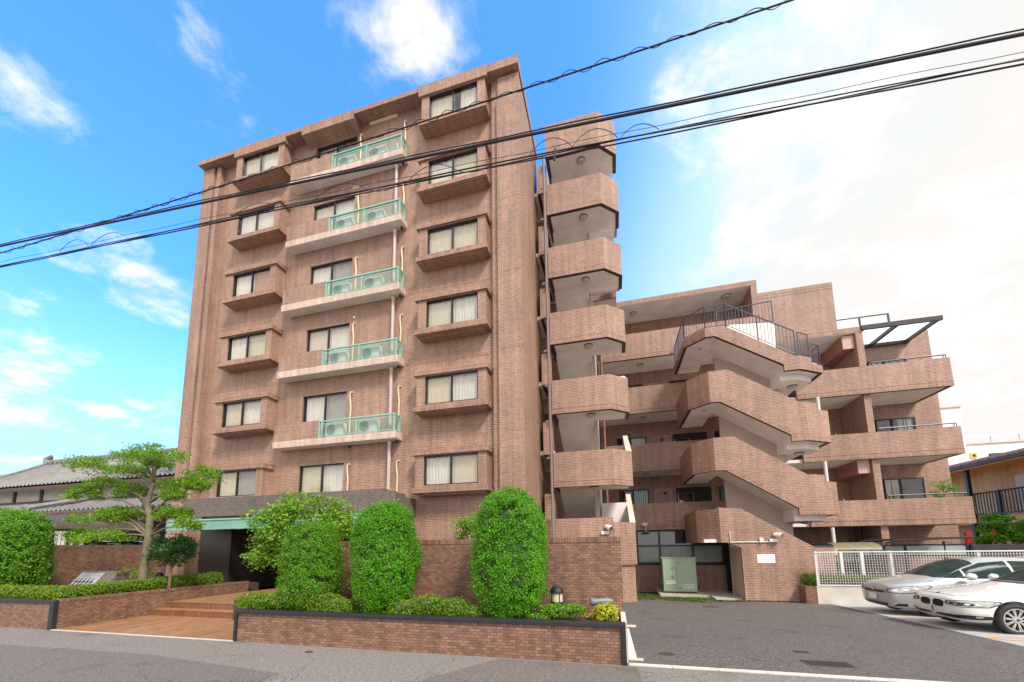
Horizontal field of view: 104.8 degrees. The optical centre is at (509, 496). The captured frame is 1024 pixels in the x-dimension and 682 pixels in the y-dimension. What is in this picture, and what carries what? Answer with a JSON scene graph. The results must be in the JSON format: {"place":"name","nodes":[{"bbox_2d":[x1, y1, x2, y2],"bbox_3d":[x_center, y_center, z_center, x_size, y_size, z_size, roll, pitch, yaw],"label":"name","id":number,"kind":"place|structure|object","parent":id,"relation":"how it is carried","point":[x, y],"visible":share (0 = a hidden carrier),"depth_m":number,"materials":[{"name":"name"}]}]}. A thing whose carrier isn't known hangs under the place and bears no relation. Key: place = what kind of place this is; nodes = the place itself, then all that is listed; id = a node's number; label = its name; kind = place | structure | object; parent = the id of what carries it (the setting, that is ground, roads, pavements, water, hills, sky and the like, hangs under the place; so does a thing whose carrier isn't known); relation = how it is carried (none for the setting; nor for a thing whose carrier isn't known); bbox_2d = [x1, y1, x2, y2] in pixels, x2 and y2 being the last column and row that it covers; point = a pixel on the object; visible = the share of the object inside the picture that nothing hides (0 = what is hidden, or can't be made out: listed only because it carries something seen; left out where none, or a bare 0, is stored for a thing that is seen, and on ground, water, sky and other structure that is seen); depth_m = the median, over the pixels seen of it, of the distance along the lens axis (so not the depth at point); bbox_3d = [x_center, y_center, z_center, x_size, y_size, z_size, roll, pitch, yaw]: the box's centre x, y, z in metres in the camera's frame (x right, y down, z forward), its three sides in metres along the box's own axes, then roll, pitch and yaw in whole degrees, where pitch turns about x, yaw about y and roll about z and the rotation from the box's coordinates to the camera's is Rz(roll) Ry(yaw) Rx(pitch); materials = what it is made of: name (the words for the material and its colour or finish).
{"place":"outdoors","nodes":[
{"label":"outdoors","id":0,"kind":"place"},
{"bbox_2d":[58,588,279,639],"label":"entrance path","id":1,"kind":"structure","parent":0,"point":[194,627],"depth_m":9.33,"materials":[{"name":"tile"}]},
{"bbox_2d":[150,602,233,617],"bbox_3d":[-7.257,3.003,10.331,5.230,0.289,0.414,-3,-7,15],"label":"step riser","id":2,"kind":"object","parent":1,"relation":"on","point":[196,613],"visible":0.5,"depth_m":10.64,"materials":[{"name":"tile"}]},
{"bbox_2d":[0,0,793,253],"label":"overhead cable","id":3,"kind":"object","parent":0,"point":[542,82],"visible":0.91,"depth_m":7.03,"materials":[{"name":"rubber"}]},
{"bbox_2d":[0,627,886,681],"bbox_3d":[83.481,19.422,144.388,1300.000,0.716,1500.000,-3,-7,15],"label":"ground","id":4,"kind":"structure","parent":0,"point":[290,663],"depth_m":6.26,"materials":[{"name":"asphalt"}]},
{"bbox_2d":[0,447,176,544],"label":"house","id":5,"kind":"structure","parent":4,"relation":"on","point":[37,487],"depth_m":25.77,"materials":[{"name":"paint"}]},
{"bbox_2d":[54,531,74,544],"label":"window","id":6,"kind":"structure","parent":5,"relation":"in","point":[59,542],"depth_m":23.15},
{"bbox_2d":[164,518,170,538],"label":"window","id":7,"kind":"structure","parent":5,"relation":"in","point":[166,535],"depth_m":21.06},
{"bbox_2d":[40,545,166,587],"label":"garden wall","id":8,"kind":"structure","parent":4,"relation":"on","point":[73,563],"depth_m":14.28,"materials":[{"name":"brick"}]},
{"bbox_2d":[0,581,258,629],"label":"brick planter","id":9,"kind":"object","parent":4,"relation":"on","point":[48,614],"visible":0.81,"depth_m":9.72,"materials":[{"name":"brick"}]},
{"bbox_2d":[0,507,59,585],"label":"clipped shrub","id":10,"kind":"object","parent":9,"relation":"on","point":[26,552],"visible":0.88,"depth_m":11.10,"materials":[{"name":"green plant"}]},
{"bbox_2d":[69,571,131,592],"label":"stone block","id":11,"kind":"structure","parent":9,"relation":"on","point":[87,577],"depth_m":11.26,"materials":[{"name":"stone"}]},
{"bbox_2d":[0,571,224,599],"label":"hedge","id":12,"kind":"object","parent":9,"relation":"on","point":[40,592],"visible":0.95,"depth_m":10.09,"materials":[{"name":"green plant"}]},
{"bbox_2d":[98,567,154,578],"bbox_3d":[-10.930,2.437,11.463,1.313,0.822,0.956,-3,-7,15],"label":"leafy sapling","id":13,"kind":"object","parent":9,"relation":"on","point":[137,572],"visible":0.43,"depth_m":11.34,"materials":[{"name":"green plant"}]},
{"bbox_2d":[54,441,228,590],"bbox_3d":[-10.910,0.581,11.599,5.419,4.627,2.483,-3,-7,15],"label":"pine tree","id":14,"kind":"object","parent":9,"relation":"on","point":[153,457],"visible":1,"depth_m":11.47,"materials":[{"name":"green plant"}]},
{"bbox_2d":[140,533,200,587],"bbox_3d":[-9.909,2.003,11.521,1.352,1.864,1.542,4,-9,-35],"label":"tree","id":15,"kind":"object","parent":9,"relation":"on","point":[180,549],"visible":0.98,"depth_m":11.45,"materials":[{"name":"green plant"}]},
{"bbox_2d":[52,629,233,641],"bbox_3d":[-7.808,2.922,8.241,5.230,0.060,0.058,-3,-7,15],"label":"path edge strip","id":16,"kind":"object","parent":4,"relation":"on","point":[144,635],"visible":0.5,"depth_m":8.15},
{"bbox_2d":[0,644,641,681],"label":"road patch","id":17,"kind":"object","parent":4,"relation":"on","point":[18,663],"visible":1,"depth_m":5.69,"materials":[{"name":"asphalt"}]},
{"bbox_2d":[233,600,643,665],"bbox_3d":[-2.187,2.759,8.812,9.620,0.890,3.985,-3,-7,15],"label":"brick planter","id":18,"kind":"object","parent":4,"relation":"on","point":[579,638],"visible":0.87,"depth_m":6.53,"materials":[{"name":"brick"}]},
{"bbox_2d":[233,591,286,609],"bbox_3d":[-4.995,2.190,8.125,1.329,0.429,0.734,-3,-7,15],"label":"hedge","id":19,"kind":"object","parent":18,"relation":"on","point":[263,600],"visible":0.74,"depth_m":7.91,"materials":[{"name":"green plant"}]},
{"bbox_2d":[239,488,359,571],"bbox_3d":[-5.229,1.214,9.896,3.444,2.910,1.499,-2,-7,7],"label":"broadleaf tree","id":20,"kind":"object","parent":18,"relation":"on","point":[279,517],"visible":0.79,"depth_m":9.86,"materials":[{"name":"green plant"}]},
{"bbox_2d":[271,519,346,610],"bbox_3d":[-4.045,1.446,8.088,1.324,2.042,1.257,-3,-7,15],"label":"clipped shrub","id":21,"kind":"object","parent":18,"relation":"on","point":[312,567],"visible":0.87,"depth_m":7.74,"materials":[{"name":"green plant"}]},
{"bbox_2d":[306,591,359,612],"bbox_3d":[-3.382,2.080,7.591,1.123,0.476,0.608,-3,-7,15],"label":"hedge","id":22,"kind":"object","parent":18,"relation":"on","point":[327,602],"visible":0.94,"depth_m":7.44,"materials":[{"name":"green plant"}]},
{"bbox_2d":[344,499,425,613],"bbox_3d":[-2.393,1.223,7.644,1.396,2.386,1.283,-3,-7,15],"label":"clipped shrub","id":23,"kind":"object","parent":18,"relation":"on","point":[385,571],"visible":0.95,"depth_m":7.30,"materials":[{"name":"green plant"}]},
{"bbox_2d":[387,593,482,616],"bbox_3d":[-1.303,1.982,7.049,1.802,0.482,0.598,-3,-7,15],"label":"hedge","id":24,"kind":"object","parent":18,"relation":"on","point":[431,605],"visible":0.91,"depth_m":6.92,"materials":[{"name":"green plant"}]},
{"bbox_2d":[450,512,481,538],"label":"broadleaf shrub","id":25,"kind":"object","parent":18,"relation":"on","point":[466,528],"visible":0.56,"depth_m":8.52,"materials":[{"name":"green plant"}]},
{"bbox_2d":[468,482,550,617],"bbox_3d":[-0.008,1.004,7.062,1.476,2.558,1.347,-3,-7,15],"label":"clipped shrub","id":26,"kind":"object","parent":18,"relation":"on","point":[508,550],"visible":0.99,"depth_m":6.66,"materials":[{"name":"green plant"}]},
{"bbox_2d":[525,603,587,619],"bbox_3d":[0.770,1.954,6.572,1.066,0.367,0.492,-1,-7,1],"label":"shrub","id":27,"kind":"object","parent":18,"relation":"on","point":[548,611],"visible":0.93,"depth_m":6.44,"materials":[{"name":"green plant"}]},
{"bbox_2d":[550,585,563,618],"bbox_3d":[0.841,1.859,6.939,0.239,0.570,0.239,-3,-7,15],"label":"garden lamp","id":28,"kind":"object","parent":18,"relation":"on","point":[556,592],"visible":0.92,"depth_m":6.87,"materials":[{"name":"black plastic"}]},
{"bbox_2d":[582,612,595,620],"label":"shrub","id":29,"kind":"object","parent":18,"relation":"on","point":[587,616],"visible":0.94,"depth_m":6.37,"materials":[{"name":"plant"}]},
{"bbox_2d":[590,598,612,605],"bbox_3d":[1.561,1.919,6.639,0.369,0.418,0.135,-1,-7,1],"label":"spotlight","id":30,"kind":"object","parent":18,"relation":"on","point":[595,601],"visible":0.78,"depth_m":6.61,"materials":[{"name":"grey metal"}]},
{"bbox_2d":[592,601,618,621],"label":"shrub","id":31,"kind":"object","parent":18,"relation":"in","point":[608,611],"visible":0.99,"depth_m":6.22,"materials":[{"name":"yellow plant"}]},
{"bbox_2d":[334,536,623,632],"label":"garden wall","id":32,"kind":"structure","parent":4,"relation":"on","point":[580,573],"depth_m":7.38,"materials":[{"name":"brick"}]},
{"bbox_2d":[165,54,976,601],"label":"apartment building","id":33,"kind":"structure","parent":4,"relation":"on","point":[743,440],"depth_m":16.05,"materials":[{"name":"brick"}]},
{"bbox_2d":[208,463,273,497],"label":"bay window","id":34,"kind":"structure","parent":33,"relation":"in","point":[255,479],"depth_m":15.78,"materials":[{"name":"brick"}]},
{"bbox_2d":[211,392,278,438],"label":"bay window","id":35,"kind":"structure","parent":33,"relation":"in","point":[254,414],"depth_m":16.14,"materials":[{"name":"brick"}]},
{"bbox_2d":[216,324,282,372],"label":"bay window","id":36,"kind":"structure","parent":33,"relation":"in","point":[258,347],"depth_m":16.51,"materials":[{"name":"tile"}]},
{"bbox_2d":[222,259,286,310],"bbox_3d":[-10.995,-9.068,16.993,2.800,1.570,0.530,-3,-7,15],"label":"bay window","id":37,"kind":"structure","parent":33,"relation":"in","point":[259,284],"depth_m":16.87,"materials":[{"name":"brick"}]},
{"bbox_2d":[227,197,290,250],"bbox_3d":[-11.030,-11.944,17.358,2.800,1.570,0.530,-3,-7,15],"label":"bay window","id":38,"kind":"structure","parent":33,"relation":"in","point":[250,232],"depth_m":17.23,"materials":[{"name":"brick"}]},
{"bbox_2d":[232,143,292,192],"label":"bay window","id":39,"kind":"structure","parent":33,"relation":"in","point":[284,156],"depth_m":17.62,"materials":[{"name":"brick"}]},
{"bbox_2d":[299,463,343,492],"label":"window","id":40,"kind":"structure","parent":33,"relation":"in","point":[326,477],"depth_m":15.43,"materials":[{"name":"white glass"}]},
{"bbox_2d":[303,392,346,437],"bbox_3d":[-7.210,-3.044,16.007,2.088,1.969,0.852,-3,-7,15],"label":"balcony door","id":41,"kind":"structure","parent":33,"relation":"in","point":[327,406],"depth_m":15.77,"materials":[{"name":"white glass"}]},
{"bbox_2d":[307,324,349,364],"bbox_3d":[-7.245,-5.876,16.367,2.088,1.969,0.852,-3,-7,15],"label":"balcony door","id":42,"kind":"structure","parent":33,"relation":"in","point":[336,336],"depth_m":16.14,"materials":[{"name":"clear glass"}]},
{"bbox_2d":[311,259,351,295],"bbox_3d":[-7.280,-8.708,16.726,2.088,1.969,0.852,-3,-7,15],"label":"balcony door","id":43,"kind":"structure","parent":33,"relation":"in","point":[341,269],"depth_m":16.51,"materials":[{"name":"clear glass"}]},
{"bbox_2d":[314,196,354,228],"bbox_3d":[-7.315,-11.540,17.086,2.088,1.969,0.852,-3,-7,15],"label":"balcony door","id":44,"kind":"structure","parent":33,"relation":"in","point":[345,205],"depth_m":16.87,"materials":[{"name":"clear glass"}]},
{"bbox_2d":[325,423,346,436],"bbox_3d":[-6.642,-2.500,15.085,0.780,0.570,0.262,-3,-7,15],"label":"air conditioner","id":45,"kind":"object","parent":33,"relation":"on","point":[331,428],"visible":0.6,"depth_m":14.98,"materials":[{"name":"white plastic"}]},
{"bbox_2d":[318,137,356,166],"bbox_3d":[-7.350,-14.372,17.445,2.088,1.969,0.852,-3,-7,15],"label":"balcony door","id":46,"kind":"structure","parent":33,"relation":"in","point":[353,140],"depth_m":17.21,"materials":[{"name":"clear glass"}]},
{"bbox_2d":[328,350,349,364],"bbox_3d":[-6.678,-5.354,15.447,0.780,0.570,0.262,-3,-7,15],"label":"air conditioner","id":47,"kind":"object","parent":33,"relation":"on","point":[339,357],"visible":0.53,"depth_m":15.34,"materials":[{"name":"white plastic"}]},
{"bbox_2d":[332,282,352,294],"bbox_3d":[-6.713,-8.207,15.809,0.780,0.570,0.262,-3,-7,15],"label":"air conditioner","id":48,"kind":"object","parent":33,"relation":"on","point":[346,287],"visible":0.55,"depth_m":15.70,"materials":[{"name":"white plastic"}]},
{"bbox_2d":[335,216,354,227],"bbox_3d":[-6.748,-11.060,16.171,0.780,0.570,0.262,-3,-7,15],"label":"air conditioner","id":49,"kind":"object","parent":33,"relation":"on","point":[345,223],"visible":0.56,"depth_m":16.06,"materials":[{"name":"white plastic"}]},
{"bbox_2d":[338,154,357,164],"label":"air conditioner","id":50,"kind":"object","parent":33,"relation":"on","point":[353,157],"visible":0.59,"depth_m":16.43,"materials":[{"name":"white plastic"}]},
{"bbox_2d":[358,419,379,433],"bbox_3d":[-5.241,-2.564,14.718,0.780,0.570,0.262,-3,-7,15],"label":"air conditioner","id":51,"kind":"object","parent":33,"relation":"on","point":[366,429],"visible":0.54,"depth_m":14.61,"materials":[{"name":"white plastic"}]},
{"bbox_2d":[361,345,381,359],"bbox_3d":[-5.276,-5.418,15.080,0.780,0.570,0.262,-3,-7,15],"label":"air conditioner","id":52,"kind":"object","parent":33,"relation":"on","point":[368,351],"visible":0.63,"depth_m":14.97,"materials":[{"name":"white plastic"}]},
{"bbox_2d":[363,275,384,288],"bbox_3d":[-5.311,-8.271,15.442,0.780,0.570,0.262,-3,-7,15],"label":"air conditioner","id":53,"kind":"object","parent":33,"relation":"on","point":[371,282],"visible":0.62,"depth_m":15.34,"materials":[{"name":"white plastic"}]},
{"bbox_2d":[366,208,386,219],"bbox_3d":[-5.347,-11.124,15.805,0.780,0.570,0.262,-3,-7,15],"label":"air conditioner","id":54,"kind":"object","parent":33,"relation":"on","point":[378,212],"visible":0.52,"depth_m":15.70,"materials":[{"name":"white plastic"}]},
{"bbox_2d":[368,145,387,155],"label":"air conditioner","id":55,"kind":"object","parent":33,"relation":"on","point":[376,148],"visible":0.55,"depth_m":16.07,"materials":[{"name":"white plastic"}]},
{"bbox_2d":[411,445,492,496],"bbox_3d":[-1.977,-0.844,13.566,2.800,1.570,0.530,-3,-7,15],"label":"bay window","id":56,"kind":"structure","parent":33,"relation":"in","point":[466,470],"depth_m":13.45,"materials":[{"name":"tile"}]},
{"bbox_2d":[413,362,491,417],"bbox_3d":[-2.012,-3.720,13.931,2.800,1.570,0.530,-3,-7,15],"label":"bay window","id":57,"kind":"structure","parent":33,"relation":"in","point":[460,389],"depth_m":13.82,"materials":[{"name":"brick"}]},
{"bbox_2d":[414,283,491,342],"bbox_3d":[-2.048,-6.597,14.297,2.800,1.570,0.530,-3,-7,15],"label":"bay window","id":58,"kind":"structure","parent":33,"relation":"in","point":[465,311],"depth_m":14.18,"materials":[{"name":"tile"}]},
{"bbox_2d":[416,208,490,271],"bbox_3d":[-2.084,-9.474,14.662,2.800,1.570,0.530,-3,-7,15],"label":"bay window","id":59,"kind":"structure","parent":33,"relation":"in","point":[461,239],"depth_m":14.55,"materials":[{"name":"brick"}]},
{"bbox_2d":[418,77,489,138],"bbox_3d":[-2.153,-15.138,15.381,2.780,1.390,0.530,-3,-7,15],"label":"bay window","id":60,"kind":"structure","parent":33,"relation":"in","point":[477,114],"depth_m":15.30,"materials":[{"name":"brick"}]},
{"bbox_2d":[417,138,490,203],"bbox_3d":[-2.119,-12.350,15.027,2.800,1.570,0.530,-3,-7,15],"label":"bay window","id":61,"kind":"structure","parent":33,"relation":"in","point":[435,190],"depth_m":14.92,"materials":[{"name":"brick"}]},
{"bbox_2d":[617,438,629,445],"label":"corridor window","id":62,"kind":"structure","parent":33,"relation":"in","point":[620,442],"depth_m":21.70,"materials":[{"name":"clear glass"}]},
{"bbox_2d":[619,490,632,503],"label":"corridor window","id":63,"kind":"structure","parent":33,"relation":"in","point":[622,493],"depth_m":21.31,"materials":[{"name":"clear glass"}]},
{"bbox_2d":[630,437,645,444],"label":"corridor window","id":64,"kind":"structure","parent":33,"relation":"in","point":[636,440],"depth_m":21.47,"materials":[{"name":"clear glass"}]},
{"bbox_2d":[633,489,648,503],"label":"corridor window","id":65,"kind":"structure","parent":33,"relation":"in","point":[639,497],"depth_m":21.08,"materials":[{"name":"grey glass"}]},
{"bbox_2d":[651,435,668,442],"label":"apartment door","id":66,"kind":"structure","parent":33,"relation":"in","point":[663,438],"depth_m":21.17,"materials":[{"name":"brown metal"}]},
{"bbox_2d":[654,488,671,502],"bbox_3d":[8.129,0.613,20.699,0.860,2.050,0.103,-3,-7,15],"label":"apartment door","id":67,"kind":"structure","parent":33,"relation":"in","point":[661,495],"depth_m":20.78,"materials":[{"name":"brown metal"}]},
{"bbox_2d":[719,486,724,500],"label":"corridor window","id":68,"kind":"structure","parent":33,"relation":"in","point":[721,488],"depth_m":20.08,"materials":[{"name":"teal glass"}]},
{"bbox_2d":[724,543,732,590],"bbox_3d":[10.432,2.971,18.096,0.900,2.700,0.133,-3,-7,15],"label":"service door","id":69,"kind":"structure","parent":33,"relation":"in","point":[726,545],"depth_m":18.16,"materials":[{"name":"black metal"}]},
{"bbox_2d":[787,390,795,397],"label":"loggia door","id":70,"kind":"structure","parent":33,"relation":"in","point":[793,394],"depth_m":19.55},
{"bbox_2d":[866,358,906,365],"bbox_3d":[17.450,-5.466,18.788,2.560,2.000,0.125,-3,-7,15],"label":"balcony door","id":71,"kind":"structure","parent":33,"relation":"in","point":[888,362],"depth_m":18.77,"materials":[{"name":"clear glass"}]},
{"bbox_2d":[874,417,915,431],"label":"window","id":72,"kind":"structure","parent":33,"relation":"in","point":[907,421],"depth_m":18.39,"materials":[{"name":"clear glass"}]},
{"bbox_2d":[882,477,926,498],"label":"window","id":73,"kind":"structure","parent":33,"relation":"in","point":[896,486],"depth_m":18.01,"materials":[{"name":"grey glass"}]},
{"bbox_2d":[928,477,960,497],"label":"potted plant","id":74,"kind":"object","parent":33,"relation":"on","point":[944,487],"visible":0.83,"depth_m":16.34,"materials":[{"name":"green plant"}]},
{"bbox_2d":[629,663,944,681],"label":"kerb strip","id":75,"kind":"object","parent":4,"relation":"on","point":[778,673],"visible":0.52,"depth_m":5.29,"materials":[{"name":"concrete"}]},
{"bbox_2d":[940,405,968,464],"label":"white building","id":76,"kind":"structure","parent":4,"relation":"on","point":[950,414],"depth_m":42.58,"materials":[{"name":"paint"}]},
{"bbox_2d":[949,448,1023,556],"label":"wooden house","id":77,"kind":"structure","parent":4,"relation":"on","point":[992,484],"depth_m":20.58,"materials":[{"name":"brown wood"}]},
{"bbox_2d":[1014,474,1023,509],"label":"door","id":78,"kind":"structure","parent":77,"relation":"in","point":[1019,479],"depth_m":19.65,"materials":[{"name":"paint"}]},
{"bbox_2d":[966,433,1023,460],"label":"white building","id":79,"kind":"structure","parent":4,"relation":"on","point":[976,450],"depth_m":42.30,"materials":[{"name":"paint"}]},
{"bbox_2d":[0,52,1023,267],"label":"overhead cable","id":80,"kind":"object","parent":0,"point":[554,152],"visible":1,"depth_m":6.32,"materials":[{"name":"rubber"}]},
{"bbox_2d":[0,28,1023,246],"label":"overhead cable","id":81,"kind":"object","parent":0,"point":[798,79],"visible":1,"depth_m":5.53,"materials":[{"name":"rubber"}]},
{"bbox_2d":[0,0,1023,474],"label":"sky","id":82,"kind":"structure","parent":0,"point":[909,201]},
{"bbox_2d":[623,592,1023,681],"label":"parking lot","id":83,"kind":"structure","parent":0,"point":[761,636],"depth_m":7.25,"materials":[{"name":"asphalt"}]},
{"bbox_2d":[659,652,675,655],"bbox_3d":[2.566,2.570,6.410,0.260,0.020,0.200,-3,-7,15],"label":"manhole cover","id":84,"kind":"object","parent":83,"relation":"on","point":[667,653],"visible":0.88,"depth_m":6.42,"materials":[{"name":"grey metal"}]},
{"bbox_2d":[654,588,709,597],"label":"concrete slab","id":85,"kind":"structure","parent":83,"relation":"on","point":[661,593],"depth_m":16.29,"materials":[{"name":"concrete"}]},
{"bbox_2d":[659,557,697,592],"bbox_3d":[7.397,3.418,17.292,1.400,1.496,1.005,-3,-7,15],"label":"electrical cabinet","id":86,"kind":"object","parent":85,"relation":"on","point":[678,574],"visible":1,"depth_m":16.84,"materials":[{"name":"green metal"}]},
{"bbox_2d":[637,592,802,602],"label":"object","id":87,"kind":"object","parent":83,"relation":"on","point":[645,595],"visible":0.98,"depth_m":15.16,"materials":[{"name":"plant"}]},
{"bbox_2d":[698,589,742,599],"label":"concrete slab","id":88,"kind":"structure","parent":83,"relation":"on","point":[717,594],"depth_m":16.11,"materials":[{"name":"concrete"}]},
{"bbox_2d":[798,585,861,603],"bbox_3d":[12.003,3.606,13.669,3.280,0.995,0.890,-3,-7,15],"label":"brick planter","id":89,"kind":"object","parent":83,"relation":"on","point":[807,594],"visible":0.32,"depth_m":13.68,"materials":[{"name":"brick"}]},
{"bbox_2d":[800,572,890,586],"bbox_3d":[12.014,2.925,13.791,3.210,0.579,0.575,-3,-7,15],"label":"hedge","id":90,"kind":"object","parent":89,"relation":"in","point":[808,579],"visible":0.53,"depth_m":13.82,"materials":[{"name":"green plant"}]},
{"bbox_2d":[800,660,859,668],"bbox_3d":[4.667,2.456,5.759,0.600,0.024,0.320,-3,-7,15],"label":"drain grate","id":91,"kind":"object","parent":83,"relation":"on","point":[828,663],"visible":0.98,"depth_m":5.74,"materials":[{"name":"grey metal"}]},
{"bbox_2d":[838,553,845,584],"bbox_3d":[11.984,2.906,14.152,0.090,1.763,0.060,-3,-7,15],"label":"white post","id":92,"kind":"object","parent":83,"relation":"on","point":[841,563],"visible":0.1,"depth_m":14.20,"materials":[{"name":"metal"}]},
{"bbox_2d":[816,586,878,604],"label":"wall","id":93,"kind":"structure","parent":83,"relation":"on","point":[844,595],"depth_m":13.41,"materials":[{"name":"concrete"}]},
{"bbox_2d":[813,550,1023,586],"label":"fence","id":94,"kind":"object","parent":93,"relation":"on","point":[891,560],"visible":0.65,"depth_m":13.28,"materials":[{"name":"metal"}]},
{"bbox_2d":[859,552,865,575],"bbox_3d":[12.551,2.873,13.952,0.090,1.762,0.060,-3,-7,15],"label":"white post","id":95,"kind":"object","parent":83,"relation":"on","point":[862,558],"visible":0.4,"depth_m":13.99,"materials":[{"name":"metal"}]},
{"bbox_2d":[830,536,974,575],"bbox_3d":[15.133,2.794,15.079,5.170,2.433,1.994,-3,-7,15],"label":"bicycle shelter","id":96,"kind":"object","parent":83,"relation":"on","point":[873,545],"visible":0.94,"depth_m":15.45,"materials":[{"name":"beige metal"}]},
{"bbox_2d":[963,532,972,552],"bbox_3d":[21.192,3.017,18.049,0.200,2.748,0.215,-3,-7,15],"label":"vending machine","id":97,"kind":"object","parent":83,"relation":"on","point":[968,540],"visible":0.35,"depth_m":18.12,"materials":[{"name":"red paint"}]},
{"bbox_2d":[968,543,1023,556],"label":"metal fence","id":98,"kind":"object","parent":83,"relation":"on","point":[972,546],"visible":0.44,"depth_m":15.09,"materials":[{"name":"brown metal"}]},
{"bbox_2d":[973,512,1023,543],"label":"garden tree","id":99,"kind":"object","parent":83,"relation":"on","point":[1005,532],"visible":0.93,"depth_m":17.71,"materials":[{"name":"green plant"}]},
{"bbox_2d":[834,604,1023,645],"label":"parking bay pavement","id":100,"kind":"structure","parent":0,"point":[984,630],"depth_m":9.35,"materials":[{"name":"concrete"}]},
{"bbox_2d":[861,556,1023,616],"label":"parked car","id":101,"kind":"object","parent":100,"relation":"on","point":[898,591],"visible":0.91,"depth_m":10.63,"materials":[{"name":"silver metal"}]},
{"bbox_2d":[913,568,1023,634],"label":"parked car","id":102,"kind":"object","parent":100,"relation":"on","point":[996,601],"visible":1,"depth_m":8.39,"materials":[{"name":"silver metal"}]},
{"bbox_2d":[986,637,1023,640],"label":"painted marking","id":103,"kind":"object","parent":100,"relation":"on","point":[1004,637],"visible":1,"depth_m":7.64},
{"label":"raised ground","id":104,"kind":"structure","parent":0,"visible":0},
{"bbox_2d":[33,514,166,548],"bbox_3d":[-19.176,2.447,21.604,1.980,2.246,10.274,-3,-7,15],"label":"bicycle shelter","id":105,"kind":"object","parent":104,"relation":"on","point":[61,525],"visible":0.16,"depth_m":19.16,"materials":[{"name":"grey metal"}]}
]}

